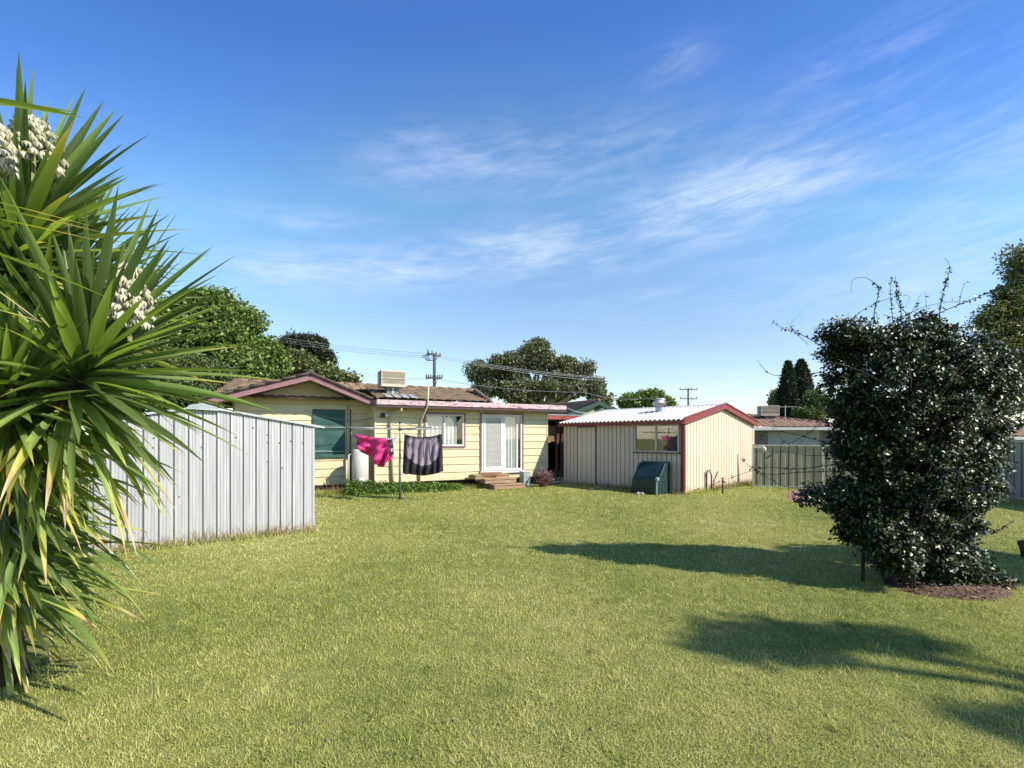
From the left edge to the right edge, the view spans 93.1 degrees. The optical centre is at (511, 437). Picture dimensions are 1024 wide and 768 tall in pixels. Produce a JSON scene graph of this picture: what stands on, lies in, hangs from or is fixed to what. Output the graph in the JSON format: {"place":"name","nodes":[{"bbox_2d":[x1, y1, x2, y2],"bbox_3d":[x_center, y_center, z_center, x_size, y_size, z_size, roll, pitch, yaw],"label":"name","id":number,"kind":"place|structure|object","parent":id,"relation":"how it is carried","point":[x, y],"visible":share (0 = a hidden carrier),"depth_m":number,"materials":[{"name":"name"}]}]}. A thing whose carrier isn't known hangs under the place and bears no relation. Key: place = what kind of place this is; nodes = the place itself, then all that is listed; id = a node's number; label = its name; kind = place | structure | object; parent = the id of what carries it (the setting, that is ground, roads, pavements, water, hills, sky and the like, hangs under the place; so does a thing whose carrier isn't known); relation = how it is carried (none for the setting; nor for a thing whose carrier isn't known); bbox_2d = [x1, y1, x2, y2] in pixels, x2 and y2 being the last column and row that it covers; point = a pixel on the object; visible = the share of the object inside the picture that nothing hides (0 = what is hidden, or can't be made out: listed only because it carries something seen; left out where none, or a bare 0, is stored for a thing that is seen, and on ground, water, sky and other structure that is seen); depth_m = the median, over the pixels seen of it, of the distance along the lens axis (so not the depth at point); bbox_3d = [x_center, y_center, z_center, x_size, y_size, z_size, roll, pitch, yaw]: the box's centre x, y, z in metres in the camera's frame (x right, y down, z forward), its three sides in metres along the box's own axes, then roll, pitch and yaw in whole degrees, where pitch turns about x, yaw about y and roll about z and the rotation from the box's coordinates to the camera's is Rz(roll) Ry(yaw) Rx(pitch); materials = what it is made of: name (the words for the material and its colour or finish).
{"place":"outdoors","nodes":[
{"label":"outdoors","id":0,"kind":"place"},
{"bbox_2d":[0,439,1023,767],"bbox_3d":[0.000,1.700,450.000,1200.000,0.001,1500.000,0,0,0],"label":"ground","id":1,"kind":"structure","parent":0,"point":[398,561],"depth_m":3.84,"materials":[{"name":"green plant"}]},
{"bbox_2d":[30,458,114,580],"bbox_3d":[-5.512,0.869,5.731,1.310,1.706,1.419,0,0,-41],"label":"yucca","id":2,"kind":"object","parent":1,"relation":"on","point":[58,529],"visible":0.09,"depth_m":5.89,"materials":[{"name":"green plant"}]},
{"bbox_2d":[0,53,278,695],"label":"yucca","id":3,"kind":"object","parent":1,"relation":"on","point":[74,313],"visible":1,"depth_m":2.81,"materials":[{"name":"green plant"}]},
{"bbox_2d":[98,339,242,412],"bbox_3d":[-12.715,-0.862,17.229,5.991,5.290,3.116,0,0,0],"label":"feathery tree","id":4,"kind":"object","parent":1,"relation":"on","point":[215,363],"visible":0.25,"depth_m":16.87,"materials":[{"name":"green plant"}]},
{"bbox_2d":[104,284,294,379],"bbox_3d":[-13.264,-2.220,19.858,8.120,8.074,3.724,0,0,0],"label":"broadleaf tree","id":5,"kind":"object","parent":1,"relation":"on","point":[261,356],"visible":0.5,"depth_m":19.47,"materials":[{"name":"green plant"}]},
{"bbox_2d":[83,403,324,556],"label":"garden shed","id":6,"kind":"structure","parent":1,"relation":"on","point":[223,486],"depth_m":7.97,"materials":[{"name":"metal"}]},
{"bbox_2d":[274,328,338,366],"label":"gum tree","id":7,"kind":"object","parent":1,"relation":"on","point":[322,353],"visible":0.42,"depth_m":47.11,"materials":[{"name":"green plant"}]},
{"bbox_2d":[275,346,364,382],"bbox_3d":[-10.304,-1.344,24.117,6.035,6.227,2.758,0,0,0],"label":"flowering tree","id":8,"kind":"object","parent":1,"relation":"on","point":[303,363],"visible":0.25,"depth_m":23.38,"materials":[{"name":"green plant"}]},
{"bbox_2d":[346,449,368,484],"bbox_3d":[-4.895,1.030,15.524,0.657,1.340,0.556,0,0,7],"label":"water heater","id":9,"kind":"object","parent":1,"relation":"on","point":[360,465],"visible":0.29,"depth_m":15.30,"materials":[{"name":"metal"}]},
{"bbox_2d":[199,369,565,489],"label":"house","id":10,"kind":"structure","parent":1,"relation":"on","point":[481,432],"depth_m":16.16,"materials":[{"name":"beige paint"}]},
{"bbox_2d":[313,409,344,457],"bbox_3d":[-5.961,-0.139,15.807,0.993,1.564,0.145,0,0,-26],"label":"window","id":11,"kind":"structure","parent":10,"relation":"in","point":[330,439],"depth_m":15.78,"materials":[{"name":"green glass"}]},
{"bbox_2d":[302,409,370,420],"bbox_3d":[-5.244,-0.700,15.199,2.511,0.322,0.014,0,0,-34],"label":"power line","id":12,"kind":"object","parent":10,"relation":"attached to","point":[332,418],"visible":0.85,"depth_m":14.98,"materials":[{"name":"black rubber"}]},
{"bbox_2d":[381,413,388,417],"bbox_3d":[-4.046,-0.712,15.478,0.265,0.153,0.130,0,0,-26],"label":"wall lamp","id":13,"kind":"object","parent":10,"relation":"attached to","point":[384,415],"visible":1,"depth_m":15.45,"materials":[{"name":"black metal"}]},
{"bbox_2d":[378,370,417,399],"bbox_3d":[-3.850,-1.770,16.220,1.010,0.955,1.493,0,0,-26],"label":"evaporative cooler","id":14,"kind":"object","parent":10,"relation":"on","point":[391,382],"visible":0.97,"depth_m":16.27,"materials":[{"name":"beige plastic"}]},
{"bbox_2d":[424,412,465,447],"bbox_3d":[-2.368,-0.254,16.638,1.449,1.179,0.550,0,0,-26],"label":"window","id":15,"kind":"structure","parent":10,"relation":"in","point":[454,433],"depth_m":16.53,"materials":[{"name":"paint"}]},
{"bbox_2d":[480,412,523,473],"bbox_3d":[-0.449,0.188,17.541,1.712,2.134,0.600,0,0,-26],"label":"sliding door","id":16,"kind":"structure","parent":10,"relation":"in","point":[501,434],"depth_m":17.52,"materials":[{"name":"paint"}]},
{"bbox_2d":[347,421,444,499],"bbox_3d":[-3.048,0.632,13.190,2.141,2.175,2.141,0,0,1],"label":"clothesline","id":17,"kind":"object","parent":1,"relation":"on","point":[415,428],"visible":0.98,"depth_m":13.17,"materials":[{"name":"grey metal"}]},
{"bbox_2d":[353,434,392,466],"bbox_3d":[-3.759,0.353,13.014,1.132,0.907,0.460,0,0,17],"label":"pink cloth","id":18,"kind":"object","parent":17,"relation":"hanging from","point":[376,450],"visible":0.98,"depth_m":12.96,"materials":[{"name":"fabric"}]},
{"bbox_2d":[386,435,397,456],"bbox_3d":[-3.193,0.222,12.908,0.317,0.587,0.141,0,0,7],"label":"striped cloth","id":19,"kind":"object","parent":17,"relation":"hanging from","point":[391,446],"visible":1,"depth_m":12.89,"materials":[{"name":"white fabric"}]},
{"bbox_2d":[403,434,442,475],"bbox_3d":[-2.416,0.465,13.110,1.128,1.134,0.142,0,0,5],"label":"printed cloth","id":20,"kind":"object","parent":17,"relation":"hanging from","point":[422,456],"visible":1,"depth_m":13.10,"materials":[{"name":"fabric"}]},
{"bbox_2d":[342,479,462,496],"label":"weeds","id":21,"kind":"object","parent":1,"relation":"on","point":[353,488],"visible":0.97,"depth_m":14.81,"materials":[{"name":"green plant"}]},
{"bbox_2d":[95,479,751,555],"bbox_3d":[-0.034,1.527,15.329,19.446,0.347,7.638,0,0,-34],"label":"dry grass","id":22,"kind":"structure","parent":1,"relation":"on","point":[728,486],"depth_m":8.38,"materials":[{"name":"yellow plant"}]},
{"bbox_2d":[99,479,751,554],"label":"long grass","id":23,"kind":"structure","parent":1,"relation":"on","point":[339,492],"depth_m":8.75,"materials":[{"name":"green plant"}]},
{"bbox_2d":[422,350,442,386],"bbox_3d":[-5.474,-2.165,33.855,1.448,7.730,0.708,0,0,-37],"label":"power pole","id":24,"kind":"object","parent":1,"relation":"on","point":[433,377],"visible":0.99,"depth_m":33.89,"materials":[{"name":"grey wood"}]},
{"bbox_2d":[265,334,426,353],"bbox_3d":[-13.558,-7.302,36.999,16.675,2.842,0.024,0,0,21],"label":"power line","id":25,"kind":"object","parent":24,"relation":"attached to","point":[346,346],"visible":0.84,"depth_m":36.58,"materials":[{"name":"metal"}]},
{"bbox_2d":[281,339,422,355],"bbox_3d":[-13.407,-7.119,36.999,16.957,2.853,0.024,0,0,21],"label":"power line","id":26,"kind":"object","parent":24,"relation":"attached to","point":[351,349],"visible":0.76,"depth_m":36.47,"materials":[{"name":"metal"}]},
{"bbox_2d":[284,342,437,358],"bbox_3d":[-13.255,-6.932,36.999,17.240,2.782,0.024,0,0,20],"label":"power line","id":27,"kind":"object","parent":24,"relation":"attached to","point":[359,352],"visible":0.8,"depth_m":36.27,"materials":[{"name":"metal"}]},
{"bbox_2d":[351,370,649,399],"bbox_3d":[-0.752,-3.339,32.000,19.182,1.885,4.027,0,0,0],"label":"power line","id":28,"kind":"object","parent":24,"relation":"attached to","point":[504,388],"visible":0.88,"depth_m":32.48,"materials":[{"name":"metal"}]},
{"bbox_2d":[438,356,591,377],"bbox_3d":[1.077,-5.313,36.999,14.281,0.883,0.024,0,0,-25],"label":"power line","id":29,"kind":"object","parent":24,"relation":"attached to","point":[514,369],"visible":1,"depth_m":36.56,"materials":[{"name":"metal"}]},
{"bbox_2d":[437,354,593,376],"bbox_3d":[0.888,-5.454,36.999,14.625,0.978,0.024,0,0,-24],"label":"power line","id":30,"kind":"object","parent":24,"relation":"attached to","point":[516,368],"visible":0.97,"depth_m":36.66,"materials":[{"name":"metal"}]},
{"bbox_2d":[443,358,603,380],"bbox_3d":[1.265,-5.150,36.999,13.939,0.907,0.024,0,0,-25],"label":"power line","id":31,"kind":"object","parent":24,"relation":"attached to","point":[522,372],"visible":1,"depth_m":36.76,"materials":[{"name":"metal"}]},
{"bbox_2d":[470,386,491,398],"bbox_3d":[-2.394,-0.921,34.019,2.122,5.364,1.725,0,0,0],"label":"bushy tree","id":32,"kind":"object","parent":1,"relation":"on","point":[484,393],"visible":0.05,"depth_m":33.94,"materials":[{"name":"green plant"}]},
{"bbox_2d":[468,473,525,489],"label":"timber steps","id":33,"kind":"structure","parent":1,"relation":"on","point":[502,481],"depth_m":16.22,"materials":[{"name":"brown wood"}]},
{"bbox_2d":[481,472,501,476],"bbox_3d":[-0.660,1.240,16.429,0.715,0.120,0.304,0,0,-16],"label":"loose board","id":34,"kind":"object","parent":33,"relation":"on","point":[484,474],"visible":1,"depth_m":16.34,"materials":[{"name":"brown wood"}]},
{"bbox_2d":[519,481,530,486],"bbox_3d":[0.453,1.613,17.000,0.290,0.173,0.370,0,0,-24],"label":"storage crate","id":35,"kind":"object","parent":1,"relation":"on","point":[527,483],"visible":0.68,"depth_m":16.87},
{"bbox_2d":[519,476,530,481],"bbox_3d":[0.453,1.438,17.000,0.290,0.173,0.370,0,0,-24],"label":"storage crate","id":36,"kind":"object","parent":35,"relation":"on","point":[525,479],"visible":0.91,"depth_m":16.87,"materials":[{"name":"grey plastic"}]},
{"bbox_2d":[519,471,530,476],"bbox_3d":[0.453,1.264,17.000,0.290,0.173,0.370,0,0,-24],"label":"storage crate","id":37,"kind":"object","parent":36,"relation":"on","point":[524,473],"visible":1,"depth_m":16.85,"materials":[{"name":"white plastic"}]},
{"bbox_2d":[87,571,986,760],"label":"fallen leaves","id":38,"kind":"object","parent":1,"relation":"on","point":[495,754],"visible":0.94,"depth_m":2.96,"materials":[{"name":"brown plant"}]},
{"bbox_2d":[461,336,616,404],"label":"gum tree","id":39,"kind":"object","parent":1,"relation":"on","point":[533,354],"visible":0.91,"depth_m":49.15,"materials":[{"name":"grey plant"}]},
{"bbox_2d":[531,468,554,486],"bbox_3d":[1.119,1.352,16.812,0.828,0.696,0.870,0,0,26],"label":"potted plant","id":40,"kind":"object","parent":1,"relation":"on","point":[544,480],"visible":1,"depth_m":16.70,"materials":[{"name":"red plant"}]},
{"bbox_2d":[548,414,583,480],"bbox_3d":[1.941,0.385,23.093,5.800,2.631,6.900,0,0,-26],"label":"carport","id":41,"kind":"object","parent":1,"relation":"on","point":[555,449],"visible":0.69,"depth_m":20.29,"materials":[{"name":"metal"}]},
{"bbox_2d":[616,387,678,408],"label":"round tree","id":42,"kind":"object","parent":1,"relation":"on","point":[640,397],"visible":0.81,"depth_m":51.25,"materials":[{"name":"green plant"}]},
{"bbox_2d":[632,460,669,494],"bbox_3d":[4.257,1.212,14.853,0.804,0.979,0.953,0,0,-42],"label":"hutch","id":43,"kind":"object","parent":1,"relation":"on","point":[651,477],"visible":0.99,"depth_m":14.68,"materials":[{"name":"green plastic"}]},
{"bbox_2d":[636,465,661,476],"bbox_3d":[4.162,1.013,14.795,0.292,0.348,0.734,0,0,-42],"label":"netting window","id":44,"kind":"structure","parent":43,"relation":"in","point":[644,470],"depth_m":14.78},
{"bbox_2d":[558,403,758,493],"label":"workshop shed","id":45,"kind":"structure","parent":1,"relation":"on","point":[692,444],"depth_m":16.26,"materials":[{"name":"beige metal"}]},
{"bbox_2d":[577,426,595,483],"bbox_3d":[2.651,0.623,17.290,0.059,2.034,0.848,0,0,-42],"label":"door","id":46,"kind":"structure","parent":45,"relation":"in","point":[586,437],"depth_m":17.30,"materials":[{"name":"beige metal"}]},
{"bbox_2d":[633,424,680,453],"bbox_3d":[4.558,0.042,15.264,0.205,0.898,1.633,0,0,-42],"label":"window","id":47,"kind":"structure","parent":45,"relation":"in","point":[663,451],"depth_m":15.15,"materials":[{"name":"beige glass"}]},
{"bbox_2d":[653,398,667,412],"bbox_3d":[5.174,-1.108,16.932,0.520,0.545,0.520,0,0,-42],"label":"roof vent","id":48,"kind":"object","parent":45,"relation":"on","point":[660,404],"visible":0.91,"depth_m":16.78,"materials":[{"name":"silver metal"}]},
{"bbox_2d":[752,445,765,451],"bbox_3d":[7.848,0.343,15.379,0.138,0.183,0.471,0,0,-15],"label":"pvc pipe","id":49,"kind":"object","parent":45,"relation":"attached to","point":[763,447],"visible":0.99,"depth_m":15.26,"materials":[{"name":"white plastic"}]},
{"bbox_2d":[680,388,697,404],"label":"power pole","id":50,"kind":"object","parent":1,"relation":"on","point":[687,389],"visible":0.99,"depth_m":61.89,"materials":[{"name":"grey wood"}]},
{"bbox_2d":[706,470,715,490],"bbox_3d":[6.332,1.357,15.454,0.311,0.686,0.044,0,0,0],"label":"garden tap","id":51,"kind":"object","parent":1,"relation":"on","point":[711,479],"visible":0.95,"depth_m":15.44,"materials":[{"name":"grey metal"}]},
{"bbox_2d":[766,388,777,405],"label":"gum tree","id":52,"kind":"object","parent":1,"relation":"on","point":[770,400],"visible":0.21,"depth_m":59.74,"materials":[{"name":"green plant"}]},
{"bbox_2d":[774,360,800,426],"bbox_3d":[22.757,-2.379,40.062,2.423,8.158,2.513,0,0,0],"label":"cypress tree","id":53,"kind":"object","parent":1,"relation":"on","point":[787,393],"visible":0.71,"depth_m":39.60,"materials":[{"name":"green plant"}]},
{"bbox_2d":[788,488,826,505],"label":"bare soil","id":54,"kind":"structure","parent":1,"relation":"on","point":[790,498],"depth_m":14.19,"materials":[{"name":"beige soil"}]},
{"bbox_2d":[794,358,825,420],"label":"cypress tree","id":55,"kind":"object","parent":1,"relation":"on","point":[805,382],"visible":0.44,"depth_m":40.88,"materials":[{"name":"green plant"}]},
{"bbox_2d":[790,389,835,420],"bbox_3d":[23.916,-1.037,38.031,4.099,5.610,2.391,0,0,0],"label":"round tree","id":56,"kind":"object","parent":1,"relation":"on","point":[809,407],"visible":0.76,"depth_m":37.67,"materials":[{"name":"green plant"}]},
{"bbox_2d":[695,261,1023,589],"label":"climber bush","id":57,"kind":"object","parent":1,"relation":"on","point":[885,530],"visible":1,"depth_m":5.46,"materials":[{"name":"green plant"}]},
{"bbox_2d":[861,449,864,581],"bbox_3d":[4.130,0.900,5.709,0.028,1.600,0.028,0,0,0],"label":"garden stake","id":58,"kind":"object","parent":1,"relation":"on","point":[862,566],"visible":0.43,"depth_m":5.70,"materials":[{"name":"brown wood"}]},
{"bbox_2d":[752,444,984,491],"bbox_3d":[11.303,0.968,15.757,6.295,1.465,0.084,0,0,22],"label":"steel fence","id":59,"kind":"object","parent":1,"relation":"on","point":[779,460],"visible":0.23,"depth_m":16.47,"materials":[{"name":"metal"}]},
{"bbox_2d":[865,549,1016,599],"bbox_3d":[5.338,1.646,6.208,1.260,0.100,2.654,0,0,30],"label":"soil mound","id":60,"kind":"object","parent":1,"relation":"on","point":[948,592],"visible":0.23,"depth_m":5.28,"materials":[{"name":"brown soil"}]},
{"bbox_2d":[913,573,915,591],"bbox_3d":[4.409,1.540,5.312,0.017,0.320,0.020,0,0,0],"label":"garden stake","id":61,"kind":"object","parent":60,"relation":"on","point":[914,581],"visible":0.65,"depth_m":5.31,"materials":[{"name":"brown wood"}]},
{"bbox_2d":[961,238,1023,413],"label":"gum tree","id":62,"kind":"object","parent":1,"relation":"on","point":[1005,321],"visible":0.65,"depth_m":16.83,"materials":[{"name":"green plant"}]},
{"bbox_2d":[985,440,1023,499],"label":"steel fence","id":63,"kind":"object","parent":1,"relation":"on","point":[1016,479],"visible":0.26,"depth_m":13.48,"materials":[{"name":"grey metal"}]},
{"bbox_2d":[1010,418,1023,436],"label":"tree","id":64,"kind":"object","parent":1,"relation":"on","point":[1019,425],"visible":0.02,"depth_m":44.84,"materials":[{"name":"green plant"}]},
{"bbox_2d":[0,0,1023,435],"label":"sky","id":65,"kind":"structure","parent":0,"point":[640,189],"materials":[{"name":"blue"}]},
{"bbox_2d":[545,399,616,414],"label":"gabled house","id":66,"kind":"structure","parent":0,"point":[586,407],"depth_m":30.05,"materials":[{"name":"metal"}]},
{"bbox_2d":[748,413,841,444],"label":"neighbour house","id":67,"kind":"structure","parent":0,"point":[798,427],"depth_m":24.80,"materials":[{"name":"brick"}]},
{"bbox_2d":[757,405,779,426],"bbox_3d":[14.262,-1.185,27.022,0.928,1.152,0.848,0,0,12],"label":"evaporative cooler","id":68,"kind":"object","parent":67,"relation":"on","point":[767,412],"visible":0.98,"depth_m":26.66,"materials":[{"name":"beige plastic"}]},
{"bbox_2d":[988,425,1023,440],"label":"neighbour house","id":69,"kind":"structure","parent":0,"point":[1020,432],"depth_m":24.09,"materials":[{"name":"concrete"}]},
{"bbox_2d":[1017,540,1023,557],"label":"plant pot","id":70,"kind":"object","parent":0,"point":[1020,543],"visible":0.86,"depth_m":6.83,"materials":[{"name":"black plastic"}]}
]}

